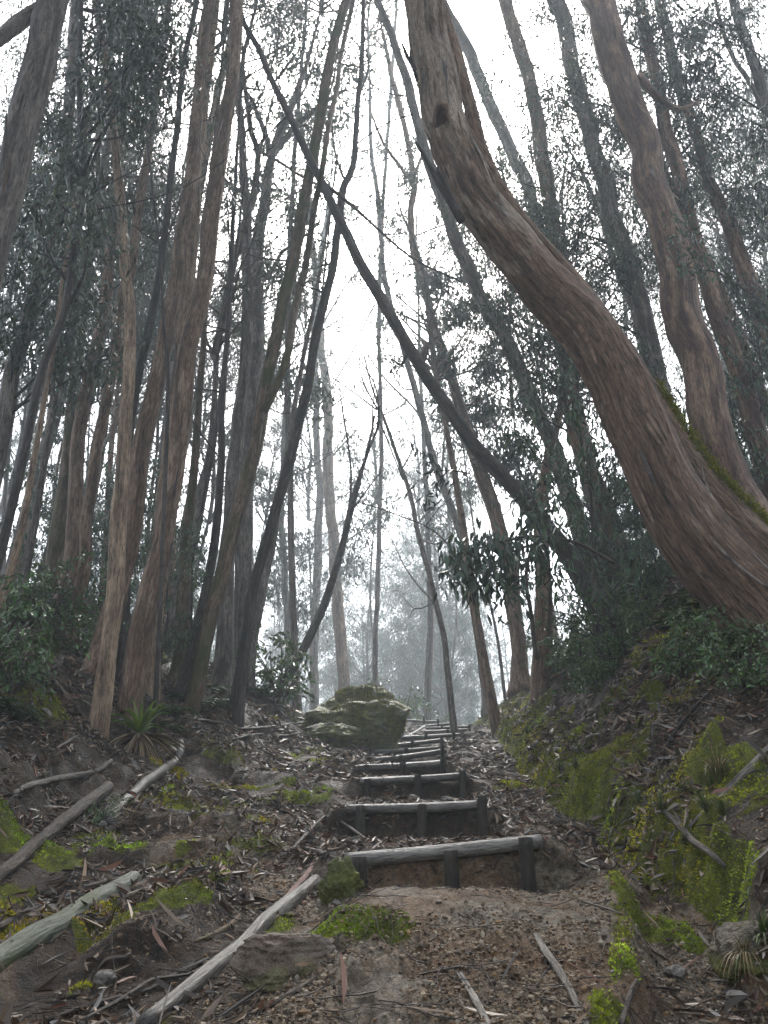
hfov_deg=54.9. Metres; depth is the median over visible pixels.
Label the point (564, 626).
shrub
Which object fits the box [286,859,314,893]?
bark strip
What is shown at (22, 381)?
forest tree
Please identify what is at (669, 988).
fallen stick
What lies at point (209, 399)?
forest tree
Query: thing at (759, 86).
eucalyptus tree
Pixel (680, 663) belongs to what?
shrub
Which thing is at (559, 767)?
grass tuft
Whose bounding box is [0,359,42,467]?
slender tree
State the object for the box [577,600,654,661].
shrub
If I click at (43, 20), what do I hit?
eucalyptus tree
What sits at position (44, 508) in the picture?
understory tree
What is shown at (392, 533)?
forest tree
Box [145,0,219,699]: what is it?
eucalyptus tree
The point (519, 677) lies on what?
eucalyptus tree
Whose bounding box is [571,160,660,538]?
slender tree
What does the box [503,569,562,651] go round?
understory tree
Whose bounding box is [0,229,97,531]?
slender tree
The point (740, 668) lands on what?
shrub
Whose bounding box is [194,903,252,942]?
exposed root
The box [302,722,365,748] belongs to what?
rock
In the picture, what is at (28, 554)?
slender tree
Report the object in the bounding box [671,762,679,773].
grass tuft
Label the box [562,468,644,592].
forest tree
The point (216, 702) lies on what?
fern
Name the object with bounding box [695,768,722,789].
grass tuft
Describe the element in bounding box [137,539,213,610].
understory tree
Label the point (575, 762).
grass tuft
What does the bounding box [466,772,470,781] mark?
rock
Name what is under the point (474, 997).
bark strip
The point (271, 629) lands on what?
slender tree
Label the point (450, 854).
log step
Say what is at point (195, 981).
fallen pole
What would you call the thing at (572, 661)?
shrub
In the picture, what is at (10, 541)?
forest tree
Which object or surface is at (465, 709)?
forest tree
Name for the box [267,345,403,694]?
leaning pole tree
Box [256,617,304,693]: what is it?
forest tree
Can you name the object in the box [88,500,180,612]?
understory tree
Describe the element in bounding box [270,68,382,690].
eucalyptus tree
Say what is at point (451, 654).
forest tree
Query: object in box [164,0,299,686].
eucalyptus tree
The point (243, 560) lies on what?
eucalyptus tree
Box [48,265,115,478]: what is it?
slender tree
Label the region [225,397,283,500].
slender tree
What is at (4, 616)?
shrub
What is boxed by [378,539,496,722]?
forest tree
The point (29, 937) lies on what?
fallen log
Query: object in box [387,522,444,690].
slender tree
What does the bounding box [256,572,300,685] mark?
forest tree
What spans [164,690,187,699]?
fern
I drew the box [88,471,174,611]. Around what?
understory tree
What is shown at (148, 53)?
slender tree
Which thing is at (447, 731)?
log step
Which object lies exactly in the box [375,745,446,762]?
log step
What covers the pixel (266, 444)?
slender tree
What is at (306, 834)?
fallen stick
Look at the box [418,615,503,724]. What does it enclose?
forest tree
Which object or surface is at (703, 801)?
grass tuft
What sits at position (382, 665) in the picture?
forest tree
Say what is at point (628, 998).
fallen stick
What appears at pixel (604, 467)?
understory tree
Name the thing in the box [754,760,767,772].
grass tuft
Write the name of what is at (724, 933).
rock
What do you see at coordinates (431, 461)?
leafy branch
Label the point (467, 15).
sky
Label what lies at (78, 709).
fallen stick
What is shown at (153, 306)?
slender tree
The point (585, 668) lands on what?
shrub
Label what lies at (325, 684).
forest tree
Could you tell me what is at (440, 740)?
log step
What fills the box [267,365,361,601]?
slender tree
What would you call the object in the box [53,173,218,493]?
forest tree
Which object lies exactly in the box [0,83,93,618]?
slender tree
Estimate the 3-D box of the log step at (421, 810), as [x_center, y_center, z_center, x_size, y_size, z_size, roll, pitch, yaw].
[0.315,3.067,7.237,1.392,0.544,0.216,0,-24,0]
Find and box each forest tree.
[0,0,112,288]
[0,0,201,573]
[0,164,93,414]
[0,266,52,574]
[0,317,96,514]
[0,318,65,512]
[0,414,89,581]
[3,82,167,458]
[20,150,209,419]
[30,485,101,589]
[33,253,166,448]
[38,497,104,593]
[52,142,173,594]
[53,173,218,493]
[56,224,224,497]
[70,22,298,545]
[83,276,212,430]
[90,527,144,613]
[112,285,218,549]
[127,46,359,655]
[141,256,302,569]
[153,335,276,576]
[154,273,240,455]
[193,502,258,660]
[193,540,276,663]
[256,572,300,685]
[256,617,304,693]
[257,611,358,713]
[258,634,309,713]
[262,514,366,709]
[299,535,426,704]
[299,641,334,708]
[302,565,417,700]
[302,661,359,712]
[326,126,519,734]
[328,629,401,696]
[336,634,435,711]
[350,573,464,716]
[370,508,486,719]
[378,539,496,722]
[380,457,503,722]
[386,472,511,700]
[391,579,499,724]
[392,631,478,724]
[393,649,477,723]
[415,593,474,718]
[418,71,724,703]
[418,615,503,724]
[420,676,480,725]
[456,641,530,724]
[469,569,533,699]
[481,0,767,423]
[488,199,608,445]
[494,196,623,454]
[509,605,581,674]
[514,81,673,403]
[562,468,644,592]
[583,225,679,397]
[605,120,767,403]
[626,59,767,446]
[637,17,767,303]
[652,193,765,397]
[653,239,767,467]
[682,290,766,460]
[720,10,767,279]
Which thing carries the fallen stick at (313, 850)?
on the ground
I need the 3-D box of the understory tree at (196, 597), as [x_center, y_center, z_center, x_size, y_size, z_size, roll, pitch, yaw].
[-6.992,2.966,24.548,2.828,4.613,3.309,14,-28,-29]
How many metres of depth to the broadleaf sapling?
9.99 m
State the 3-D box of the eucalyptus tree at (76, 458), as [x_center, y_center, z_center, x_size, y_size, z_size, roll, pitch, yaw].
[-8.026,-14.551,21.015,8.259,35.819,8.499,-3,-24,6]
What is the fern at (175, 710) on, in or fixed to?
on the ground
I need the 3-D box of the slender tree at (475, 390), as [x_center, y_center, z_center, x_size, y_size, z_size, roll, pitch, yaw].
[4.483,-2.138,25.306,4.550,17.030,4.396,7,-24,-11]
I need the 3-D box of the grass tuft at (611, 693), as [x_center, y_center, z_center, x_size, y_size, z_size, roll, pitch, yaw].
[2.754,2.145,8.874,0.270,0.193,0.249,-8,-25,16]
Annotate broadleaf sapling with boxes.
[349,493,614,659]
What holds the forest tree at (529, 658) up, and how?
on the ground
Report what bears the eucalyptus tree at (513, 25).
on the ground
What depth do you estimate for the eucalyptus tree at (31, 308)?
13.28 m
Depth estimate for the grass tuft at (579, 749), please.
8.11 m
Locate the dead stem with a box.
[146,143,169,752]
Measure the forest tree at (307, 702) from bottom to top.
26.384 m
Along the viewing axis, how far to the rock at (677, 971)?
3.48 m
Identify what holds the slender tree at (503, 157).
on the ground
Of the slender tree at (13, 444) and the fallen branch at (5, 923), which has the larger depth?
the slender tree at (13, 444)
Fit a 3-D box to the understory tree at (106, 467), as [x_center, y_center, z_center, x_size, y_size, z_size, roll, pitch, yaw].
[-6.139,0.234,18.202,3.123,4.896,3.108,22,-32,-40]
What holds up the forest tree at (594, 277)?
on the ground
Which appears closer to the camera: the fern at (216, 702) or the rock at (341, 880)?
the rock at (341, 880)
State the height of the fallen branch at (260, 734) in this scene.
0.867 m
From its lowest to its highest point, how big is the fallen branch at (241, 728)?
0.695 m
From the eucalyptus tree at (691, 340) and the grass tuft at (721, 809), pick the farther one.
the eucalyptus tree at (691, 340)
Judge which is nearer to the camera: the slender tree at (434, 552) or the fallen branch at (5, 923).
the fallen branch at (5, 923)
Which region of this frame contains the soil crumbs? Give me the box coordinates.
[0,618,767,1023]
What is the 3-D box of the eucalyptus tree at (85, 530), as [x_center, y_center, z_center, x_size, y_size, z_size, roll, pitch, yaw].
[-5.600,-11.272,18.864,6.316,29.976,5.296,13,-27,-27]
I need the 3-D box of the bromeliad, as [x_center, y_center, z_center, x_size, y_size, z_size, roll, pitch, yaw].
[-3.219,3.090,9.627,1.205,1.313,1.087,22,-32,-40]
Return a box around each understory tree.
[0,415,109,579]
[9,465,95,573]
[32,479,104,595]
[87,438,186,602]
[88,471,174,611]
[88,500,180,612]
[92,450,182,591]
[131,498,214,605]
[131,513,228,671]
[133,546,204,607]
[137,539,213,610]
[174,542,213,651]
[494,357,667,677]
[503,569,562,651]
[522,436,668,596]
[534,423,658,601]
[544,467,660,624]
[552,522,628,616]
[580,473,673,596]
[600,456,664,561]
[602,453,668,575]
[607,476,664,577]
[671,392,767,492]
[682,395,750,469]
[709,308,767,485]
[729,398,767,486]
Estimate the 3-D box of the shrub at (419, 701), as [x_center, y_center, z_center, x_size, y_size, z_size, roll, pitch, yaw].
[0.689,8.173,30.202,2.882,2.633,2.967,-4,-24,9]
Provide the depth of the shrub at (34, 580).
12.50 m
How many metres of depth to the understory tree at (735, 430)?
15.90 m
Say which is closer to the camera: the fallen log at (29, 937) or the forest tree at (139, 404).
the fallen log at (29, 937)
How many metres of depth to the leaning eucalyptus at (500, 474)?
15.09 m
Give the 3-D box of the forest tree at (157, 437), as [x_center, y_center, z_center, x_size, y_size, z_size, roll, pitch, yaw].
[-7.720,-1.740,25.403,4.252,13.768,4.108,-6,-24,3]
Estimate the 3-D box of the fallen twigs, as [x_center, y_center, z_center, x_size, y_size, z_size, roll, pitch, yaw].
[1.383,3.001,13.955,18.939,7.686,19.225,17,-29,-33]
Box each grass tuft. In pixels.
[552,759,566,773]
[563,753,582,769]
[573,740,589,754]
[597,702,609,716]
[603,811,615,825]
[608,687,617,697]
[617,758,631,768]
[622,803,635,823]
[624,785,643,806]
[649,788,669,813]
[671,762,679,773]
[678,782,689,790]
[685,742,749,783]
[689,787,710,811]
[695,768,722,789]
[704,934,767,987]
[707,791,732,815]
[733,906,767,944]
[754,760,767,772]
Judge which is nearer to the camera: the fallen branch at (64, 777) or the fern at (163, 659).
the fallen branch at (64, 777)
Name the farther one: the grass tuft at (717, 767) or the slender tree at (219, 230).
the slender tree at (219, 230)
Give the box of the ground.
[0,576,767,1023]
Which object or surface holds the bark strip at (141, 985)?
on the ground
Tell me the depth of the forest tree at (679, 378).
34.64 m
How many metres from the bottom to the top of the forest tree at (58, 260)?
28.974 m
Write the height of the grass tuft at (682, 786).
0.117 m
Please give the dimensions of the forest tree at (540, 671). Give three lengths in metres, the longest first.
18.249 x 9.803 x 9.208 m
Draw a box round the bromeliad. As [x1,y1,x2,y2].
[110,699,188,764]
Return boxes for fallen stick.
[47,669,89,723]
[55,728,90,749]
[264,976,315,1010]
[290,814,325,851]
[299,845,335,857]
[325,816,364,837]
[619,970,647,1023]
[645,985,701,991]
[663,809,726,868]
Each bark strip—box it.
[45,957,209,1020]
[83,967,199,1019]
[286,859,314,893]
[457,972,489,1023]
[533,932,589,1023]
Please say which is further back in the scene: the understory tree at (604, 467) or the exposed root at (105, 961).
the understory tree at (604, 467)
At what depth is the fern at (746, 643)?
7.04 m
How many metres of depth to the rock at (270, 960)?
3.17 m
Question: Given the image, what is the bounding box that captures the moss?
[0,601,767,1023]
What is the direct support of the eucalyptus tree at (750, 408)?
on the ground
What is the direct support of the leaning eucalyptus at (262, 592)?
on the ground
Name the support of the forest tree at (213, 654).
on the ground
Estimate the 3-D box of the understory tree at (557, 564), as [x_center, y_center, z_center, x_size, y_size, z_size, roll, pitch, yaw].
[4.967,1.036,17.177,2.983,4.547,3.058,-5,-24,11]
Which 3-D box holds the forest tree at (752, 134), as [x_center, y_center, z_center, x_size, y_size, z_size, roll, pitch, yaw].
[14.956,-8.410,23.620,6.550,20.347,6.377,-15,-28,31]
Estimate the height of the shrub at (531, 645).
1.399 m
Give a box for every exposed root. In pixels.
[71,951,131,999]
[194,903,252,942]
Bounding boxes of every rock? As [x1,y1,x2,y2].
[93,969,116,985]
[229,932,337,992]
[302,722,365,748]
[317,856,364,905]
[408,794,417,798]
[441,796,453,800]
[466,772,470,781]
[663,965,685,978]
[707,920,767,984]
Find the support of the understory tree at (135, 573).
on the ground
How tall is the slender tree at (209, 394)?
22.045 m
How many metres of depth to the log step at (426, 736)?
19.26 m
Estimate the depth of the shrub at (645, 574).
13.78 m
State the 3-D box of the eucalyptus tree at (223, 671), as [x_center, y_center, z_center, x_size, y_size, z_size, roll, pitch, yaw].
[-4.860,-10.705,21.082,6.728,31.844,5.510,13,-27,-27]
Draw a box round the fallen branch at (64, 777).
[11,759,112,794]
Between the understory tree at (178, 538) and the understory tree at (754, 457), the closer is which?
the understory tree at (754, 457)
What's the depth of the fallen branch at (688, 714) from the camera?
6.91 m
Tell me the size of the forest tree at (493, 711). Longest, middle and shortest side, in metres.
21.883 x 6.759 x 6.529 m
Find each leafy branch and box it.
[394,441,470,512]
[647,208,761,300]
[650,0,767,224]
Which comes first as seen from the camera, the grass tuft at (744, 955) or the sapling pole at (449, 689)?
the grass tuft at (744, 955)
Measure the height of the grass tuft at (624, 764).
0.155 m
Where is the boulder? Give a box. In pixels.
[302,683,409,749]
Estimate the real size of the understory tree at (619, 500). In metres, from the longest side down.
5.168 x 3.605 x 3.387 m
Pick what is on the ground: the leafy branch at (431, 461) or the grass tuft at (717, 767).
the grass tuft at (717, 767)
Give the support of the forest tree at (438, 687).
on the ground
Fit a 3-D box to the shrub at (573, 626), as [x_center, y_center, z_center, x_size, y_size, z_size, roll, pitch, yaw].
[3.979,2.026,12.472,1.543,1.363,1.632,19,-30,-36]
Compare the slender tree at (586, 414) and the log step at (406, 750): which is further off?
the slender tree at (586, 414)
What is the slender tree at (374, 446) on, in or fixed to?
on the ground
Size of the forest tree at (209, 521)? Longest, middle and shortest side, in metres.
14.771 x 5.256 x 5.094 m
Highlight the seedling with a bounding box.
[84,795,134,823]
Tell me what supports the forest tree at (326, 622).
on the ground
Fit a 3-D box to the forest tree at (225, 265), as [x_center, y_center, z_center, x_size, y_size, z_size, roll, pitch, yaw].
[-6.707,-7.343,24.634,8.857,24.146,9.175,17,-30,-38]
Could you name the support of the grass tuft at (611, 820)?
on the ground
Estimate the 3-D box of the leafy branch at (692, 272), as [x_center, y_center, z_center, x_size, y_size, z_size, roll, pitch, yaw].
[5.489,-4.501,12.833,1.581,2.270,0.609,-7,-25,15]
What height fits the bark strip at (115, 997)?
0.168 m
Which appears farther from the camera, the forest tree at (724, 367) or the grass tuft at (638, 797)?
the forest tree at (724, 367)
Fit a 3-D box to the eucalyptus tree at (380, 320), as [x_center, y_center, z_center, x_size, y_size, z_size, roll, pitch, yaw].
[-0.058,-17.413,39.481,7.946,56.798,5.577,6,-25,-12]
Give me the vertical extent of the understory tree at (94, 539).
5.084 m
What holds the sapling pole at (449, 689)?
on the ground
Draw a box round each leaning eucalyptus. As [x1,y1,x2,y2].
[184,0,402,716]
[218,0,415,726]
[240,153,398,692]
[243,12,628,656]
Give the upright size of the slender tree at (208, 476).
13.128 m
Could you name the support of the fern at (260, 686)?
on the ground
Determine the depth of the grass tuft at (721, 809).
4.67 m
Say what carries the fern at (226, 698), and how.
on the ground
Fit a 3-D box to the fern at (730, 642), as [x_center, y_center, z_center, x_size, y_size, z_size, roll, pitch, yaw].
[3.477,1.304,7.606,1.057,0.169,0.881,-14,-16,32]
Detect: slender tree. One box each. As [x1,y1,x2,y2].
[0,0,243,615]
[0,0,293,571]
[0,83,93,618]
[0,209,48,335]
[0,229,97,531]
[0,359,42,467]
[14,110,169,580]
[46,206,154,543]
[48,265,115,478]
[83,412,154,513]
[91,179,220,354]
[106,0,390,702]
[108,0,229,681]
[137,145,271,570]
[139,313,210,455]
[175,318,239,561]
[190,177,245,626]
[216,206,339,566]
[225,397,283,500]
[253,399,318,549]
[253,507,313,698]
[262,537,320,638]
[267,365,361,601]
[296,541,349,700]
[307,456,376,574]
[322,0,487,715]
[332,348,419,687]
[365,376,461,690]
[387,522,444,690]
[390,452,481,722]
[395,291,510,699]
[405,375,497,722]
[445,82,574,651]
[456,257,554,567]
[534,308,607,526]
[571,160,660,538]
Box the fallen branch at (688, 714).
[661,665,767,752]
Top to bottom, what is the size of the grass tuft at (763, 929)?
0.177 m
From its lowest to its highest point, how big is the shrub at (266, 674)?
2.012 m
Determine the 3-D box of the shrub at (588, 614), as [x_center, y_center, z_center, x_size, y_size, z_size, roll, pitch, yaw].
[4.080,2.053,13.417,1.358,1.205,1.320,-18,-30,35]
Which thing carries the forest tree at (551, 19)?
on the ground
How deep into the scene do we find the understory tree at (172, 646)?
13.37 m
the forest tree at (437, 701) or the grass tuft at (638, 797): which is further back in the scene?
the forest tree at (437, 701)
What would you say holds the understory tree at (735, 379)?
on the ground
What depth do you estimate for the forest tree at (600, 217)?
24.18 m
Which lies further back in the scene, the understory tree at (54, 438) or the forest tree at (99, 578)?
the forest tree at (99, 578)
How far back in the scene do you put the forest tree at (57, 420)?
26.71 m
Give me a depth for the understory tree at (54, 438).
19.72 m
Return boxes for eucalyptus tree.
[0,0,68,291]
[0,0,220,488]
[23,13,181,608]
[26,0,189,594]
[61,0,171,647]
[76,0,150,741]
[81,0,282,677]
[114,0,244,721]
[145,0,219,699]
[162,33,228,635]
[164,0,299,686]
[173,0,390,667]
[193,0,408,712]
[199,0,358,694]
[230,237,410,705]
[266,69,404,710]
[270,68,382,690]
[304,3,433,686]
[313,0,568,697]
[323,0,607,597]
[365,164,495,723]
[394,0,767,642]
[423,0,632,592]
[446,0,610,589]
[479,0,731,427]
[522,0,767,381]
[522,0,767,499]
[581,0,767,513]
[651,0,767,176]
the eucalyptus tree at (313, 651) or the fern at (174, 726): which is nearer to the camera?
the fern at (174, 726)
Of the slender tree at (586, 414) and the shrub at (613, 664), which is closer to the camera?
the shrub at (613, 664)
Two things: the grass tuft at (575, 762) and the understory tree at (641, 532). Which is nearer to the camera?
the grass tuft at (575, 762)
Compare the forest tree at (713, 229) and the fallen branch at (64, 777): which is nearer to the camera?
the fallen branch at (64, 777)
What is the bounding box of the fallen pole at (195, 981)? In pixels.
[136,874,320,1023]
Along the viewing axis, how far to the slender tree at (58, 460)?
28.14 m
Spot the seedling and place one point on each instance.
(111, 812)
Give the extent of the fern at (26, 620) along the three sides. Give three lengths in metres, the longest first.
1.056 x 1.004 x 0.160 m
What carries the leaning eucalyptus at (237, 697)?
on the ground
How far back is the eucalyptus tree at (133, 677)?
12.72 m
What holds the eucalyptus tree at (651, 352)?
on the ground
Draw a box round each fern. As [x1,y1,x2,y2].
[0,663,54,677]
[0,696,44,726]
[2,611,52,624]
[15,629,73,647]
[147,704,199,715]
[158,721,191,734]
[162,655,171,666]
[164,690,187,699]
[188,697,233,711]
[205,684,231,695]
[214,696,246,702]
[246,684,268,696]
[250,683,275,692]
[634,608,695,632]
[645,588,705,618]
[666,628,761,648]
[704,633,765,688]
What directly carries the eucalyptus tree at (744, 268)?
on the ground
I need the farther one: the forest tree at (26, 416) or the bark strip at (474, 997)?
the forest tree at (26, 416)
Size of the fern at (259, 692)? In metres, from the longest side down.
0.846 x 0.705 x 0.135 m
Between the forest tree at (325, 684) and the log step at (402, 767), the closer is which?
the log step at (402, 767)
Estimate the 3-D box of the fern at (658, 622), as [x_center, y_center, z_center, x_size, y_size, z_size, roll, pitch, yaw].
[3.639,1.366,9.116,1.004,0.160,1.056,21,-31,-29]
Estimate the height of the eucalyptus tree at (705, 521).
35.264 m
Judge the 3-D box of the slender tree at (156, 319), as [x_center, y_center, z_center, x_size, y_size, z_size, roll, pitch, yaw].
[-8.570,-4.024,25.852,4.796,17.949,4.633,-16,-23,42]
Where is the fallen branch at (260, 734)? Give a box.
[230,732,301,740]
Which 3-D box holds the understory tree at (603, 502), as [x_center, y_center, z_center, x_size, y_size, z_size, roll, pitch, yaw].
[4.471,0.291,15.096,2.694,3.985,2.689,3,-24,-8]
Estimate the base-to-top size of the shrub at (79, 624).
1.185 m
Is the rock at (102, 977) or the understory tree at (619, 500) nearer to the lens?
the rock at (102, 977)
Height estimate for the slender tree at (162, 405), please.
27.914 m
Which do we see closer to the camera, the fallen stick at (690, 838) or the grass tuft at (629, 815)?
the fallen stick at (690, 838)
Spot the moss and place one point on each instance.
(518, 783)
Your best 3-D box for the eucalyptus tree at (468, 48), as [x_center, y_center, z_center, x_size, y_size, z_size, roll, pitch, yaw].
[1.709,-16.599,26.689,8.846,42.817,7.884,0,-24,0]
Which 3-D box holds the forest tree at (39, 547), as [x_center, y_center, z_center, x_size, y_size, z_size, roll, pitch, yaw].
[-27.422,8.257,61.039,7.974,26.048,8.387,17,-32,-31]
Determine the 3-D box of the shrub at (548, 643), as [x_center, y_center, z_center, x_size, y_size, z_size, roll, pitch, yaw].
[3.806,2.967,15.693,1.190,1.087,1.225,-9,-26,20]
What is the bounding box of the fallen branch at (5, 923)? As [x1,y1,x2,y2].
[0,866,153,930]
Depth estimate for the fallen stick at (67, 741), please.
8.20 m
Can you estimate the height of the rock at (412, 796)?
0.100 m
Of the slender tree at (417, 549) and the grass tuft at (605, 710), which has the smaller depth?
the grass tuft at (605, 710)
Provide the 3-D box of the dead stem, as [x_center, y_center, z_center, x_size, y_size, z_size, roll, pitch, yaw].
[-3.896,-1.913,12.344,1.701,11.962,0.113,0,-24,0]
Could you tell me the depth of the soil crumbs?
3.33 m
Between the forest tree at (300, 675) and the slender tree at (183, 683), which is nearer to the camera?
the slender tree at (183, 683)
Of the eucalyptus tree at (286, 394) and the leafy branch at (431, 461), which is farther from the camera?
the eucalyptus tree at (286, 394)
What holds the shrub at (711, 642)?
on the ground
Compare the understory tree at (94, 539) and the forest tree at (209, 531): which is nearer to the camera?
the understory tree at (94, 539)
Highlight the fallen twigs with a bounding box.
[0,597,767,1023]
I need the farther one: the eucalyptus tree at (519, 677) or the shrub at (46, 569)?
the eucalyptus tree at (519, 677)
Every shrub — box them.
[0,573,55,658]
[0,600,92,697]
[3,549,105,636]
[21,556,142,626]
[55,610,131,655]
[234,624,316,710]
[367,676,436,722]
[408,706,448,723]
[521,632,568,664]
[530,619,596,695]
[537,630,585,674]
[537,636,567,676]
[555,619,595,663]
[558,587,654,660]
[563,643,626,695]
[566,583,642,649]
[574,634,620,686]
[575,635,623,683]
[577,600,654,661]
[610,556,674,600]
[648,605,727,679]
[667,608,758,670]
[691,620,767,694]
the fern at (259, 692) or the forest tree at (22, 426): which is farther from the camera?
the forest tree at (22, 426)
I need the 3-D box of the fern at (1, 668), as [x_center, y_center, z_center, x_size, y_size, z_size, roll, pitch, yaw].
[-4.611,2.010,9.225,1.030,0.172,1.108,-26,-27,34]
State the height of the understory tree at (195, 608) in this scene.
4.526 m
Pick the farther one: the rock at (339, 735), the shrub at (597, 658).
the rock at (339, 735)
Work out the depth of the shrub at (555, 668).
16.46 m
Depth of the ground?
4.83 m
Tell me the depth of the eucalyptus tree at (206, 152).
23.48 m
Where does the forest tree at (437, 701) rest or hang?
on the ground
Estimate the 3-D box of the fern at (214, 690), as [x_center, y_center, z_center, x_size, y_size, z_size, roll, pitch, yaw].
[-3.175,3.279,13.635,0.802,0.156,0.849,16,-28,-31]
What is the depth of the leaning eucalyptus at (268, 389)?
15.33 m
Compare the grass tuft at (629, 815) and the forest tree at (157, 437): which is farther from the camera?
the forest tree at (157, 437)
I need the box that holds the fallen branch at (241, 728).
[195,718,303,730]
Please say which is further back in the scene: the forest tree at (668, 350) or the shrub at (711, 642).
the forest tree at (668, 350)
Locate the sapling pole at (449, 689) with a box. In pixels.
[326,323,492,732]
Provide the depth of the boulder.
16.19 m
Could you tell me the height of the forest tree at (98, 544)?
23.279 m
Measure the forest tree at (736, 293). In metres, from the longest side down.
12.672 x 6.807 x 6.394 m
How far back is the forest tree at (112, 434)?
23.30 m
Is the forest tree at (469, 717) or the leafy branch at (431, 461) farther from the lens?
the forest tree at (469, 717)
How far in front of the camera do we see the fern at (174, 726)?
11.13 m
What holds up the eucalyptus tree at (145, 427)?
on the ground
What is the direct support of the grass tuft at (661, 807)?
on the ground
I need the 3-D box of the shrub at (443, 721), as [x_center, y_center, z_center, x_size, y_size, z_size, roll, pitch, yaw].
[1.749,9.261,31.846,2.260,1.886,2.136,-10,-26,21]
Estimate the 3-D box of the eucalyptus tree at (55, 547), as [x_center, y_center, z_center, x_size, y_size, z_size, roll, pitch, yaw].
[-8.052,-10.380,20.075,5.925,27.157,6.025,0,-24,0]
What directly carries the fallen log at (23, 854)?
on the ground
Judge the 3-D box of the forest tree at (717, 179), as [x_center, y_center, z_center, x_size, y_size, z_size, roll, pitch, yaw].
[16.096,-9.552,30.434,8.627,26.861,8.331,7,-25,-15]
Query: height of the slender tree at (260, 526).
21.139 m
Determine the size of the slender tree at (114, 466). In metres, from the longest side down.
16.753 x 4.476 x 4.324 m
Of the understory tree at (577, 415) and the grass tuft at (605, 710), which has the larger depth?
the understory tree at (577, 415)
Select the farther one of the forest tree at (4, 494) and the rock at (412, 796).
the forest tree at (4, 494)
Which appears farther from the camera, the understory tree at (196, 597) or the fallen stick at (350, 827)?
the understory tree at (196, 597)
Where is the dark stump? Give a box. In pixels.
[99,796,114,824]
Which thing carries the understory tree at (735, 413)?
on the ground
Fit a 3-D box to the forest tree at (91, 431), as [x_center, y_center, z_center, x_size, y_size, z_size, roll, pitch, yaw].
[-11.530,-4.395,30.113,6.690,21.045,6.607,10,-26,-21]
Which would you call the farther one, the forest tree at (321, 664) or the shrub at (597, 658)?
the forest tree at (321, 664)
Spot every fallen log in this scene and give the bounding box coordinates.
[0,781,113,880]
[0,871,141,972]
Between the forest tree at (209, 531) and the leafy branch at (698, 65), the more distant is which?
the forest tree at (209, 531)
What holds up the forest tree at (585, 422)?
on the ground
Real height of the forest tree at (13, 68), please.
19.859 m
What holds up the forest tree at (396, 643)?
on the ground
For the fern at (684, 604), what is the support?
on the ground
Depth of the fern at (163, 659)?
14.00 m
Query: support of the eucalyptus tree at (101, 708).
on the ground
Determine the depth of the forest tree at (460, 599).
68.79 m
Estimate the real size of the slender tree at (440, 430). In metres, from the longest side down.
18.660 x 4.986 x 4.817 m
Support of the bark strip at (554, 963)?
on the ground
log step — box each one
[344,834,543,894]
[346,795,488,838]
[357,758,446,775]
[360,770,466,798]
[369,746,438,754]
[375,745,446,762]
[398,736,443,747]
[402,732,459,739]
[407,717,438,724]
[419,723,449,726]
[424,728,466,733]
[425,725,470,730]
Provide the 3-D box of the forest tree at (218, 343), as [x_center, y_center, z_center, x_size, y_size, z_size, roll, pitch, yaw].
[-3.990,-4.990,19.106,6.350,18.413,6.552,-9,-29,26]
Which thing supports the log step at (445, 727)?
on the ground
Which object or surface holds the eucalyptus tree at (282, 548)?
on the ground
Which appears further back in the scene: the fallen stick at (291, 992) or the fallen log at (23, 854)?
the fallen log at (23, 854)
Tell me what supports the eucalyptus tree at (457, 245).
on the ground
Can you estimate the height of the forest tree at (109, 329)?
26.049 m
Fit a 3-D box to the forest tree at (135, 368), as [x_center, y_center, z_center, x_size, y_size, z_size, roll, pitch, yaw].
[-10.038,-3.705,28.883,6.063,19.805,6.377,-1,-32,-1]
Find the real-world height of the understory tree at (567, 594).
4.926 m
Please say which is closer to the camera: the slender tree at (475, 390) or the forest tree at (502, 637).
the slender tree at (475, 390)
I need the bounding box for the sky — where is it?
[0,0,767,725]
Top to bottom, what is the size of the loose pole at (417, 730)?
0.811 m
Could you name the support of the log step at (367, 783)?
on the ground
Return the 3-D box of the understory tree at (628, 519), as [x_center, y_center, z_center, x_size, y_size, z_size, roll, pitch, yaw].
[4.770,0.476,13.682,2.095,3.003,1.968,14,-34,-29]
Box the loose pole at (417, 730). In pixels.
[401,725,424,739]
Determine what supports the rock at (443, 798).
on the ground
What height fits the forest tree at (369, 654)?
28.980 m
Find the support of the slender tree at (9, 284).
on the ground
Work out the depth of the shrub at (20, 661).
8.53 m
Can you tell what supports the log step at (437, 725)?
on the ground
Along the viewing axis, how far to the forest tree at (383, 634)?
74.60 m
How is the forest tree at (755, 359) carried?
on the ground
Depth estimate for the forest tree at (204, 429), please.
30.08 m
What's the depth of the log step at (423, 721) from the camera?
25.26 m
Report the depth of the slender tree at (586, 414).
38.68 m
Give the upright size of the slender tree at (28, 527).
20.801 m
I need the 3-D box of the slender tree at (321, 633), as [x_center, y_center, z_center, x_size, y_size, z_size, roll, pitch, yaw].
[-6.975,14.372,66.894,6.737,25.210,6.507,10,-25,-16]
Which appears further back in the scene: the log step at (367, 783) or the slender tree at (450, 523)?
the slender tree at (450, 523)
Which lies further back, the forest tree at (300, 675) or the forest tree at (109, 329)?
the forest tree at (300, 675)
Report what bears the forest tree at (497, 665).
on the ground
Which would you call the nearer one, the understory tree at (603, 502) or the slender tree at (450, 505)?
the understory tree at (603, 502)
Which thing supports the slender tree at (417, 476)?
on the ground
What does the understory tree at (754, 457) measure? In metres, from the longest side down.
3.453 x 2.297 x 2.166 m

